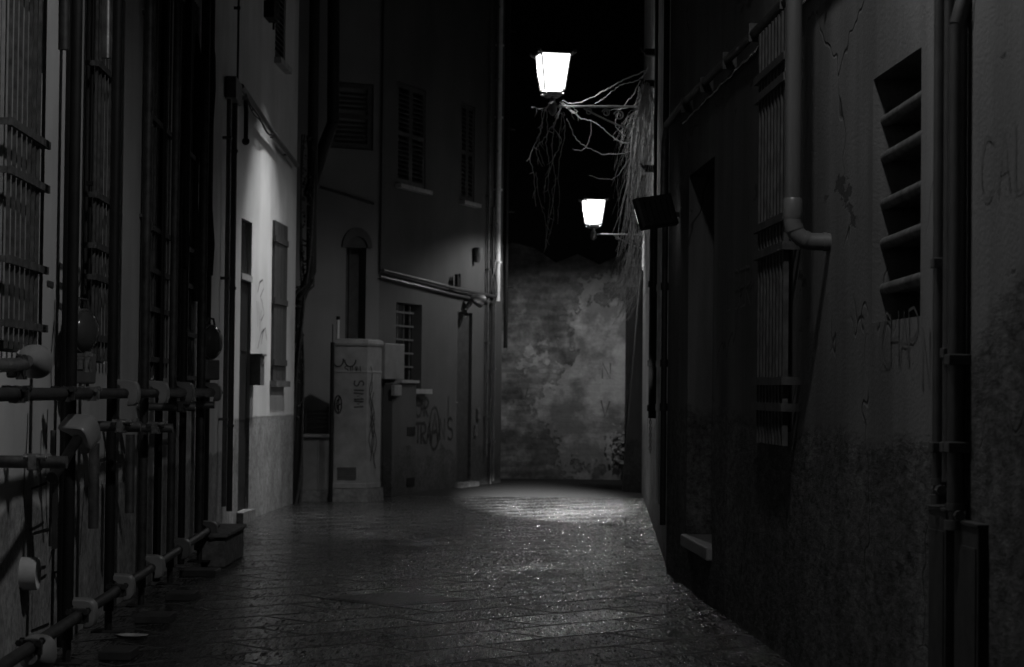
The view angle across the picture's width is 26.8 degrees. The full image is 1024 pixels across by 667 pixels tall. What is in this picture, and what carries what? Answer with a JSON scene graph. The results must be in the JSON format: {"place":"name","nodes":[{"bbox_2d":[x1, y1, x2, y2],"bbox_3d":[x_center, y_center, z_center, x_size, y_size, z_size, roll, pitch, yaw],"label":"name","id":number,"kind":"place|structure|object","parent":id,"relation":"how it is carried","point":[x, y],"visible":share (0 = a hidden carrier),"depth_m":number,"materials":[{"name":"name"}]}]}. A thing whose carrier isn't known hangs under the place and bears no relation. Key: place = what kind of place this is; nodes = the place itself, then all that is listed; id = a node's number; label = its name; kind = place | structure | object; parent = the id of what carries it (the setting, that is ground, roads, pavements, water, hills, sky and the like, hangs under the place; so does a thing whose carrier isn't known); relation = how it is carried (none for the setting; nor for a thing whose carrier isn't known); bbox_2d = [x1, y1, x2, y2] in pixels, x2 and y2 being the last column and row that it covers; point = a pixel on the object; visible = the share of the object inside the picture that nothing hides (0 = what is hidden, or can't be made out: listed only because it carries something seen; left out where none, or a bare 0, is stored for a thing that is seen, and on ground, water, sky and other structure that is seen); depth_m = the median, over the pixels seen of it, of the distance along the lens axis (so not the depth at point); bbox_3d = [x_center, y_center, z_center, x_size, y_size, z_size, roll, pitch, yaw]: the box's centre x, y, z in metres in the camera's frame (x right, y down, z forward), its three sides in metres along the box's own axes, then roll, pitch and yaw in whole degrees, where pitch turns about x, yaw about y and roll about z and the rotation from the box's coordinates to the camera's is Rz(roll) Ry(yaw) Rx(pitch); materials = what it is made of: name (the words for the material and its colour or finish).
{"place":"outdoors","nodes":[
{"label":"outdoors","id":0,"kind":"place"},
{"bbox_2d":[322,592,466,605],"bbox_3d":[-0.681,1.526,12.380,0.600,0.013,0.600,-1,-2,45],"label":"manhole cover","id":1,"kind":"object","parent":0,"point":[393,598],"visible":1,"depth_m":12.33,"materials":[{"name":"metal"}]},
{"bbox_2d":[52,495,793,666],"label":"paving","id":2,"kind":"structure","parent":0,"point":[554,581],"depth_m":12.46,"materials":[{"name":"stone"}]},
{"bbox_2d":[0,0,222,666],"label":"scaffold","id":3,"kind":"object","parent":2,"relation":"on","point":[82,431],"visible":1,"depth_m":10.27,"materials":[{"name":"grey metal"}]},
{"bbox_2d":[77,297,98,383],"bbox_3d":[-1.976,0.032,9.901,0.102,0.398,0.206,0,-2,21],"label":"warning lamp","id":4,"kind":"object","parent":3,"relation":"attached to","point":[88,330],"visible":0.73,"depth_m":9.87,"materials":[{"name":"plastic"}]},
{"bbox_2d":[182,26,215,300],"bbox_3d":[-2.197,-1.234,14.994,0.119,2.016,1.163,1,-2,0],"label":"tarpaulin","id":5,"kind":"object","parent":3,"relation":"hanging from","point":[197,96],"visible":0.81,"depth_m":15.01,"materials":[{"name":"black fabric"}]},
{"bbox_2d":[198,317,222,379],"bbox_3d":[-2.072,0.103,14.800,0.102,0.432,0.242,0,-2,25],"label":"warning lamp","id":6,"kind":"object","parent":3,"relation":"attached to","point":[214,342],"visible":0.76,"depth_m":14.77,"materials":[{"name":"plastic"}]},
{"bbox_2d":[98,645,138,660],"bbox_3d":[-1.749,1.421,9.573,0.140,0.040,0.240,1,-2,0],"label":"sole board","id":7,"kind":"object","parent":2,"relation":"on","point":[119,652],"visible":1,"depth_m":9.46,"materials":[{"name":"grey stone"}]},
{"bbox_2d":[0,0,239,666],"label":"house","id":8,"kind":"structure","parent":2,"relation":"on","point":[32,95],"depth_m":10.68,"materials":[{"name":"paint"}]},
{"bbox_2d":[0,0,50,349],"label":"window","id":9,"kind":"structure","parent":8,"relation":"in","point":[17,60],"depth_m":8.80,"materials":[{"name":"metal"}]},
{"bbox_2d":[18,557,40,589],"bbox_3d":[-2.047,1.014,9.088,0.090,0.140,0.140,1,-2,-2],"label":"drain outlet","id":10,"kind":"object","parent":8,"relation":"attached to","point":[29,574],"visible":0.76,"depth_m":9.03,"materials":[{"name":"white plastic"}]},
{"bbox_2d":[85,0,94,386],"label":"cable","id":11,"kind":"object","parent":8,"relation":"attached to","point":[89,183],"visible":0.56,"depth_m":10.67,"materials":[{"name":"black paint"}]},
{"bbox_2d":[82,0,120,360],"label":"window","id":12,"kind":"structure","parent":8,"relation":"in","point":[102,92],"depth_m":10.87,"materials":[{"name":"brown wood"}]},
{"bbox_2d":[136,0,145,592],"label":"pipe","id":13,"kind":"object","parent":8,"relation":"attached to","point":[140,215],"visible":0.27,"depth_m":12.63,"materials":[{"name":"grey metal"}]},
{"bbox_2d":[149,0,172,378],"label":"window","id":14,"kind":"structure","parent":8,"relation":"in","point":[157,124],"depth_m":13.11,"materials":[{"name":"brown wood"}]},
{"bbox_2d":[177,0,199,387],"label":"window","id":15,"kind":"structure","parent":8,"relation":"in","point":[191,378],"depth_m":14.93,"materials":[{"name":"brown wood"}]},
{"bbox_2d":[218,99,231,506],"bbox_3d":[-2.341,-0.254,17.552,0.077,3.328,0.059,1,-2,0],"label":"pipe","id":16,"kind":"object","parent":8,"relation":"attached to","point":[226,278],"visible":1,"depth_m":17.54,"materials":[{"name":"grey metal"}]},
{"bbox_2d":[226,103,237,510],"bbox_3d":[-2.351,-0.286,17.983,0.090,3.538,0.071,1,-2,0],"label":"cable","id":17,"kind":"object","parent":8,"relation":"attached to","point":[231,345],"visible":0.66,"depth_m":17.96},
{"bbox_2d":[225,76,249,144],"bbox_3d":[-2.320,-1.873,18.155,0.110,0.465,0.986,1,-2,0],"label":"cable junction","id":18,"kind":"object","parent":8,"relation":"attached to","point":[234,89],"visible":0.96,"depth_m":17.91,"materials":[{"name":"black paint"}]},
{"bbox_2d":[234,0,240,79],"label":"cable","id":19,"kind":"object","parent":8,"relation":"attached to","point":[238,8],"visible":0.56,"depth_m":18.43,"materials":[{"name":"black paint"}]},
{"bbox_2d":[115,633,147,638],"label":"litter","id":20,"kind":"object","parent":2,"relation":"on","point":[131,635],"visible":1,"depth_m":10.31,"materials":[{"name":"grey"}]},
{"bbox_2d":[134,611,175,623],"bbox_3d":[-1.834,1.460,11.071,0.177,0.040,0.240,1,-2,0],"label":"sole board","id":21,"kind":"object","parent":2,"relation":"on","point":[155,617],"visible":1,"depth_m":10.95,"materials":[{"name":"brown wood"}]},
{"bbox_2d":[165,590,198,600],"bbox_3d":[-1.879,1.492,12.261,0.160,0.040,0.240,1,-2,0],"label":"sole board","id":22,"kind":"object","parent":2,"relation":"on","point":[181,595],"visible":1,"depth_m":12.14,"materials":[{"name":"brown wood"}]},
{"bbox_2d":[180,567,220,576],"bbox_3d":[-2.004,1.533,13.833,0.229,0.040,0.260,1,-2,0],"label":"sole board","id":23,"kind":"object","parent":2,"relation":"on","point":[200,571],"visible":1,"depth_m":13.70,"materials":[{"name":"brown wood"}]},
{"bbox_2d":[194,524,246,566],"bbox_3d":[-2.018,1.467,14.928,0.225,0.231,1.060,1,-2,0],"label":"stone step","id":24,"kind":"object","parent":2,"relation":"on","point":[224,547],"visible":0.72,"depth_m":14.46,"materials":[{"name":"stone"}]},
{"bbox_2d":[233,0,298,523],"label":"house","id":25,"kind":"structure","parent":2,"relation":"on","point":[265,293],"depth_m":20.68,"materials":[{"name":"paint"}]},
{"bbox_2d":[238,220,252,509],"bbox_3d":[-2.433,0.287,19.469,0.057,2.617,0.594,1,-2,2],"label":"door","id":26,"kind":"structure","parent":25,"relation":"in","point":[245,278],"depth_m":19.52,"materials":[{"name":"black paint"}]},
{"bbox_2d":[250,354,266,384],"bbox_3d":[-2.341,0.333,19.844,0.118,0.290,0.260,1,-2,2],"label":"letter box","id":27,"kind":"object","parent":25,"relation":"attached to","point":[256,369],"visible":1,"depth_m":19.73,"materials":[{"name":"black metal"}]},
{"bbox_2d":[241,84,298,166],"bbox_3d":[-2.300,-1.939,20.434,0.084,0.336,3.730,1,-2,2],"label":"pipe","id":28,"kind":"object","parent":25,"relation":"attached to","point":[281,144],"visible":0.9,"depth_m":20.21,"materials":[{"name":"grey metal"}]},
{"bbox_2d":[245,94,275,135],"bbox_3d":[-2.299,-1.986,19.689,0.024,0.220,1.867,1,-2,2],"label":"cable","id":29,"kind":"object","parent":28,"relation":"hanging from","point":[258,117],"visible":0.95,"depth_m":19.44,"materials":[{"name":"black paint"}]},
{"bbox_2d":[264,0,278,29],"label":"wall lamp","id":30,"kind":"object","parent":25,"relation":"attached to","point":[271,11],"visible":1,"depth_m":20.36,"materials":[{"name":"black metal"}]},
{"bbox_2d":[270,220,289,386],"bbox_3d":[-2.349,-0.284,21.442,0.170,1.630,0.941,1,-2,2],"label":"window","id":31,"kind":"structure","parent":25,"relation":"in","point":[280,243],"depth_m":21.33,"materials":[{"name":"grey wood"}]},
{"bbox_2d":[274,0,291,73],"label":"window","id":32,"kind":"structure","parent":25,"relation":"in","point":[279,60],"depth_m":21.62,"materials":[{"name":"black glass"}]},
{"bbox_2d":[293,0,319,502],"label":"corner downpipe","id":33,"kind":"object","parent":25,"relation":"attached to","point":[308,276],"visible":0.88,"depth_m":22.79,"materials":[{"name":"black metal"}]},
{"bbox_2d":[302,434,333,501],"bbox_3d":[-2.127,1.476,23.318,0.372,0.766,0.440,1,-2,0],"label":"cabinet","id":34,"kind":"object","parent":2,"relation":"on","point":[315,467],"visible":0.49,"depth_m":23.12,"materials":[{"name":"metal"}]},
{"bbox_2d":[328,324,334,501],"bbox_3d":[-1.931,0.861,23.035,0.042,1.922,0.044,1,-2,0],"label":"pole","id":35,"kind":"object","parent":2,"relation":"on","point":[332,344],"visible":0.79,"depth_m":23.02,"materials":[{"name":"grey metal"}]},
{"bbox_2d":[295,0,381,450],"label":"arched house","id":36,"kind":"structure","parent":2,"relation":"on","point":[348,228],"depth_m":24.36,"materials":[{"name":"paint"}]},
{"bbox_2d":[304,0,339,196],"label":"gutter pipe","id":37,"kind":"object","parent":36,"relation":"attached to","point":[328,134],"visible":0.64,"depth_m":23.35,"materials":[{"name":"black metal"}]},
{"bbox_2d":[320,0,383,271],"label":"cable","id":38,"kind":"object","parent":36,"relation":"attached to","point":[352,196],"visible":1,"depth_m":24.51,"materials":[{"name":"black paint"}]},
{"bbox_2d":[345,236,365,338],"bbox_3d":[-1.822,-0.417,24.475,0.250,1.364,0.219,1,-2,-28],"label":"window","id":39,"kind":"structure","parent":36,"relation":"in","point":[352,255],"depth_m":24.54,"materials":[{"name":"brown wood"}]},
{"bbox_2d":[333,338,383,501],"bbox_3d":[-1.673,0.961,23.292,0.394,1.802,0.628,0,-2,17],"label":"utility cabinet","id":40,"kind":"object","parent":2,"relation":"on","point":[357,420],"visible":1,"depth_m":23.09,"materials":[{"name":"concrete"}]},
{"bbox_2d":[336,316,339,338],"bbox_3d":[-1.889,-0.029,23.359,0.040,0.318,0.042,1,-2,0],"label":"marker tube","id":41,"kind":"object","parent":40,"relation":"attached to","point":[338,326],"visible":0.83,"depth_m":23.35,"materials":[{"name":"white plastic"}]},
{"bbox_2d":[666,0,1023,666],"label":"house","id":42,"kind":"structure","parent":2,"relation":"on","point":[799,439],"depth_m":8.65,"materials":[{"name":"paint"}]},
{"bbox_2d":[632,193,679,230],"bbox_3d":[0.955,-0.777,13.790,0.365,0.252,0.122,1,-2,-25],"label":"floodlight","id":43,"kind":"object","parent":42,"relation":"attached to","point":[655,211],"visible":0.96,"depth_m":13.74,"materials":[{"name":"black paint"}]},
{"bbox_2d":[660,0,669,524],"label":"pipe","id":44,"kind":"object","parent":42,"relation":"attached to","point":[663,359],"visible":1,"depth_m":14.45,"materials":[{"name":"grey metal"}]},
{"bbox_2d":[660,0,785,194],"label":"gas pipe","id":45,"kind":"object","parent":42,"relation":"attached to","point":[728,61],"visible":0.84,"depth_m":12.00,"materials":[{"name":"grey metal"}]},
{"bbox_2d":[683,0,807,123],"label":"cable","id":46,"kind":"object","parent":42,"relation":"attached to","point":[742,63],"visible":0.69,"depth_m":11.66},
{"bbox_2d":[751,7,802,445],"bbox_3d":[1.274,-0.463,9.889,0.216,1.939,0.892,1,-2,-3],"label":"window","id":47,"kind":"structure","parent":42,"relation":"in","point":[772,407],"depth_m":9.82,"materials":[{"name":"metal"}]},
{"bbox_2d":[783,0,831,250],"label":"drain pipe","id":48,"kind":"object","parent":42,"relation":"attached to","point":[799,236],"visible":0.96,"depth_m":8.77,"materials":[{"name":"grey plastic"}]},
{"bbox_2d":[879,91,920,294],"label":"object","id":49,"kind":"structure","parent":42,"relation":"in","point":[908,112],"depth_m":7.71,"materials":[{"name":"black paint"}]},
{"bbox_2d":[929,0,946,503],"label":"wall pipe","id":50,"kind":"object","parent":42,"relation":"attached to","point":[938,490],"depth_m":6.81,"materials":[{"name":"grey plastic"}]},
{"bbox_2d":[927,505,954,666],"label":"pipe guard","id":51,"kind":"object","parent":42,"relation":"attached to","point":[941,602],"visible":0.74,"depth_m":6.74,"materials":[{"name":"black metal"}]},
{"bbox_2d":[939,0,954,481],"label":"wall pipe","id":52,"kind":"object","parent":42,"relation":"attached to","point":[948,6],"depth_m":6.70,"materials":[{"name":"grey metal"}]},
{"bbox_2d":[944,0,971,529],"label":"wall pipe","id":53,"kind":"object","parent":42,"relation":"attached to","point":[957,360],"depth_m":6.55,"materials":[{"name":"grey plastic"}]},
{"bbox_2d":[954,519,988,666],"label":"pipe guard","id":54,"kind":"object","parent":42,"relation":"attached to","point":[971,597],"visible":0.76,"depth_m":6.37,"materials":[{"name":"black metal"}]},
{"bbox_2d":[395,479,642,497],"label":"road","id":55,"kind":"structure","parent":0,"point":[584,488],"depth_m":26.36,"materials":[{"name":"grey stone"}]},
{"bbox_2d":[382,380,419,495],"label":"meter pillar","id":56,"kind":"structure","parent":55,"relation":"on","point":[399,437],"depth_m":24.79,"materials":[{"name":"paint"}]},
{"bbox_2d":[381,343,404,379],"bbox_3d":[-1.384,0.322,24.745,0.080,0.411,0.590,0,-2,19],"label":"meter box","id":57,"kind":"object","parent":56,"relation":"on","point":[392,364],"visible":0.77,"depth_m":24.66,"materials":[{"name":"grey metal"}]},
{"bbox_2d":[500,243,641,479],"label":"boundary wall","id":58,"kind":"structure","parent":55,"relation":"on","point":[563,386],"depth_m":29.79,"materials":[{"name":"paint"}]},
{"bbox_2d":[604,422,624,479],"bbox_3d":[1.518,1.607,29.630,0.512,0.823,0.184,1,-2,0],"label":"weed","id":59,"kind":"object","parent":55,"relation":"on","point":[620,444],"visible":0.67,"depth_m":29.62,"materials":[{"name":"plant"}]},
{"bbox_2d":[503,0,643,263],"label":"sky","id":60,"kind":"structure","parent":0,"point":[607,36],"materials":[{"name":"black"}]},
{"label":"ground","id":61,"kind":"structure","parent":0,"visible":0},
{"bbox_2d":[358,0,504,491],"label":"corner house","id":62,"kind":"structure","parent":61,"relation":"on","point":[435,139],"depth_m":26.38,"materials":[{"name":"paint"}]},
{"bbox_2d":[395,303,431,393],"bbox_3d":[-1.228,0.181,25.433,0.240,1.059,0.990,0,-2,19],"label":"window","id":63,"kind":"structure","parent":62,"relation":"in","point":[404,313],"depth_m":25.51,"materials":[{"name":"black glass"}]},
{"bbox_2d":[395,82,432,194],"bbox_3d":[-1.192,-2.304,25.453,0.170,1.247,1.000,0,-2,19],"label":"window","id":64,"kind":"structure","parent":62,"relation":"in","point":[411,123],"depth_m":25.45,"materials":[{"name":"black glass"}]},
{"bbox_2d":[379,268,496,303],"bbox_3d":[-0.861,-0.562,26.266,0.084,0.246,3.814,0,-2,19],"label":"pipe","id":65,"kind":"object","parent":62,"relation":"attached to","point":[429,282],"visible":0.91,"depth_m":25.88,"materials":[{"name":"grey metal"}]},
{"bbox_2d":[455,274,460,286],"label":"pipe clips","id":66,"kind":"object","parent":65,"relation":"on","point":[457,280],"visible":1,"depth_m":26.68,"materials":[{"name":"black paint"}]},
{"bbox_2d":[491,251,497,305],"bbox_3d":[-0.229,-0.715,28.003,0.040,0.726,0.168,0,-2,19],"label":"cable","id":67,"kind":"object","parent":65,"relation":"attached to","point":[495,260],"visible":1,"depth_m":28.00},
{"bbox_2d":[456,313,468,481],"bbox_3d":[-0.646,0.801,27.144,0.088,2.121,0.513,0,-2,19],"label":"door","id":68,"kind":"structure","parent":62,"relation":"in","point":[463,318],"depth_m":27.19,"materials":[{"name":"grey wood"}]},
{"bbox_2d":[459,104,480,207],"bbox_3d":[-0.563,-2.254,27.248,0.170,1.281,0.601,0,-2,19],"label":"window","id":69,"kind":"structure","parent":62,"relation":"in","point":[467,126],"depth_m":27.26,"materials":[{"name":"black glass"}]},
{"bbox_2d":[464,294,485,310],"bbox_3d":[-0.473,-0.394,27.119,0.257,0.216,0.180,2,-2,-31],"label":"door lamp","id":70,"kind":"object","parent":62,"relation":"attached to","point":[478,300],"visible":1,"depth_m":27.09,"materials":[{"name":"grey metal"}]},
{"bbox_2d":[474,425,477,435],"bbox_3d":[-0.460,1.237,27.480,0.034,0.140,0.080,0,-2,19],"label":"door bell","id":71,"kind":"object","parent":62,"relation":"attached to","point":[475,430],"depth_m":27.45,"materials":[{"name":"grey metal"}]},
{"bbox_2d":[474,247,481,262],"bbox_3d":[-0.432,-0.998,27.430,0.110,0.194,0.110,1,-2,0],"label":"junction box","id":72,"kind":"object","parent":62,"relation":"attached to","point":[477,254],"depth_m":27.39,"materials":[{"name":"plastic"}]},
{"bbox_2d":[476,408,479,418],"bbox_3d":[-0.429,1.020,27.569,0.034,0.140,0.080,0,-2,19],"label":"door bell","id":73,"kind":"object","parent":62,"relation":"attached to","point":[477,413],"depth_m":27.54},
{"bbox_2d":[483,0,492,455],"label":"pipe","id":74,"kind":"object","parent":62,"relation":"attached to","point":[488,269],"visible":1,"depth_m":27.85,"materials":[{"name":"grey metal"}]},
{"bbox_2d":[488,207,495,483],"bbox_3d":[-0.269,0.154,27.983,0.064,3.598,0.060,0,-2,19],"label":"pipe","id":75,"kind":"object","parent":62,"relation":"attached to","point":[491,370],"visible":1,"depth_m":27.96,"materials":[{"name":"grey metal"}]},
{"bbox_2d":[492,0,499,480],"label":"pipe","id":76,"kind":"object","parent":62,"relation":"attached to","point":[497,6],"visible":1,"depth_m":28.12,"materials":[{"name":"grey metal"}]},
{"bbox_2d":[494,0,503,300],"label":"pipe","id":77,"kind":"object","parent":62,"relation":"attached to","point":[500,118],"visible":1,"depth_m":28.18,"materials":[{"name":"grey metal"}]},
{"bbox_2d":[502,0,515,347],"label":"downpipe","id":78,"kind":"object","parent":62,"relation":"attached to","point":[506,210],"visible":1,"depth_m":28.52,"materials":[{"name":"grey metal"}]},
{"bbox_2d":[622,0,670,563],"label":"house","id":79,"kind":"structure","parent":61,"relation":"on","point":[639,471],"depth_m":24.87,"materials":[{"name":"paint"}]},
{"bbox_2d":[529,33,652,149],"bbox_3d":[0.780,-2.355,20.999,1.190,1.140,0.414,1,-2,-9],"label":"street lantern","id":80,"kind":"object","parent":79,"relation":"attached to","point":[552,56],"visible":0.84,"depth_m":20.86,"materials":[{"name":"white"}]},
{"bbox_2d":[527,101,581,250],"bbox_3d":[0.405,-1.512,20.853,0.531,1.489,0.151,1,-2,0],"label":"dangling creeper","id":81,"kind":"object","parent":80,"relation":"hanging from","point":[558,113],"visible":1,"depth_m":20.85,"materials":[{"name":"grey plant"}]},
{"bbox_2d":[561,67,653,326],"bbox_3d":[1.047,-1.433,21.875,0.990,2.700,6.369,0,-2,5],"label":"creeper","id":82,"kind":"object","parent":79,"relation":"attached to","point":[645,101],"visible":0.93,"depth_m":20.68,"materials":[{"name":"grey plant"}]},
{"bbox_2d":[578,186,640,242],"bbox_3d":[1.366,-1.387,27.418,1.024,0.980,0.356,1,-2,-9],"label":"street lantern","id":83,"kind":"object","parent":79,"relation":"attached to","point":[593,201],"visible":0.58,"depth_m":27.29,"materials":[{"name":"glass"}]},
{"bbox_2d":[640,163,652,172],"bbox_3d":[1.247,-1.532,19.815,0.150,0.086,0.104,1,-2,0],"label":"wall hook","id":84,"kind":"object","parent":79,"relation":"attached to","point":[646,167],"depth_m":19.77,"materials":[{"name":"black paint"}]},
{"bbox_2d":[640,47,653,56],"bbox_3d":[1.279,-2.666,20.307,0.150,0.086,0.104,1,-2,0],"label":"wall hook","id":85,"kind":"object","parent":79,"relation":"attached to","point":[649,52],"depth_m":20.26,"materials":[{"name":"black paint"}]},
{"bbox_2d":[640,78,653,87],"bbox_3d":[1.270,-2.353,20.171,0.150,0.086,0.104,1,-2,0],"label":"wall hook","id":86,"kind":"object","parent":79,"relation":"attached to","point":[651,83],"depth_m":20.12,"materials":[{"name":"black paint"}]},
{"bbox_2d":[649,418,651,451],"bbox_3d":[1.189,0.663,18.491,0.019,0.730,0.018,2,-2,-42],"label":"chain","id":87,"kind":"object","parent":79,"relation":"hanging from","point":[650,433],"visible":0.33,"depth_m":18.48,"materials":[{"name":"grey metal"}]},
{"bbox_2d":[647,228,657,417],"bbox_3d":[1.147,-0.104,17.491,0.087,1.585,0.092,1,-2,0],"label":"pipe","id":88,"kind":"object","parent":79,"relation":"attached to","point":[651,362],"visible":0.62,"depth_m":17.46,"materials":[{"name":"grey metal"}]},
{"bbox_2d":[653,0,658,298],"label":"cable","id":89,"kind":"object","parent":79,"relation":"attached to","point":[655,123],"visible":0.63,"depth_m":16.41,"materials":[{"name":"black paint"}]},
{"bbox_2d":[655,228,661,503],"bbox_3d":[1.103,0.192,16.185,0.041,2.169,0.043,1,-2,0],"label":"pipe","id":90,"kind":"object","parent":79,"relation":"attached to","point":[658,368],"visible":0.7,"depth_m":16.17,"materials":[{"name":"black metal"}]}
]}

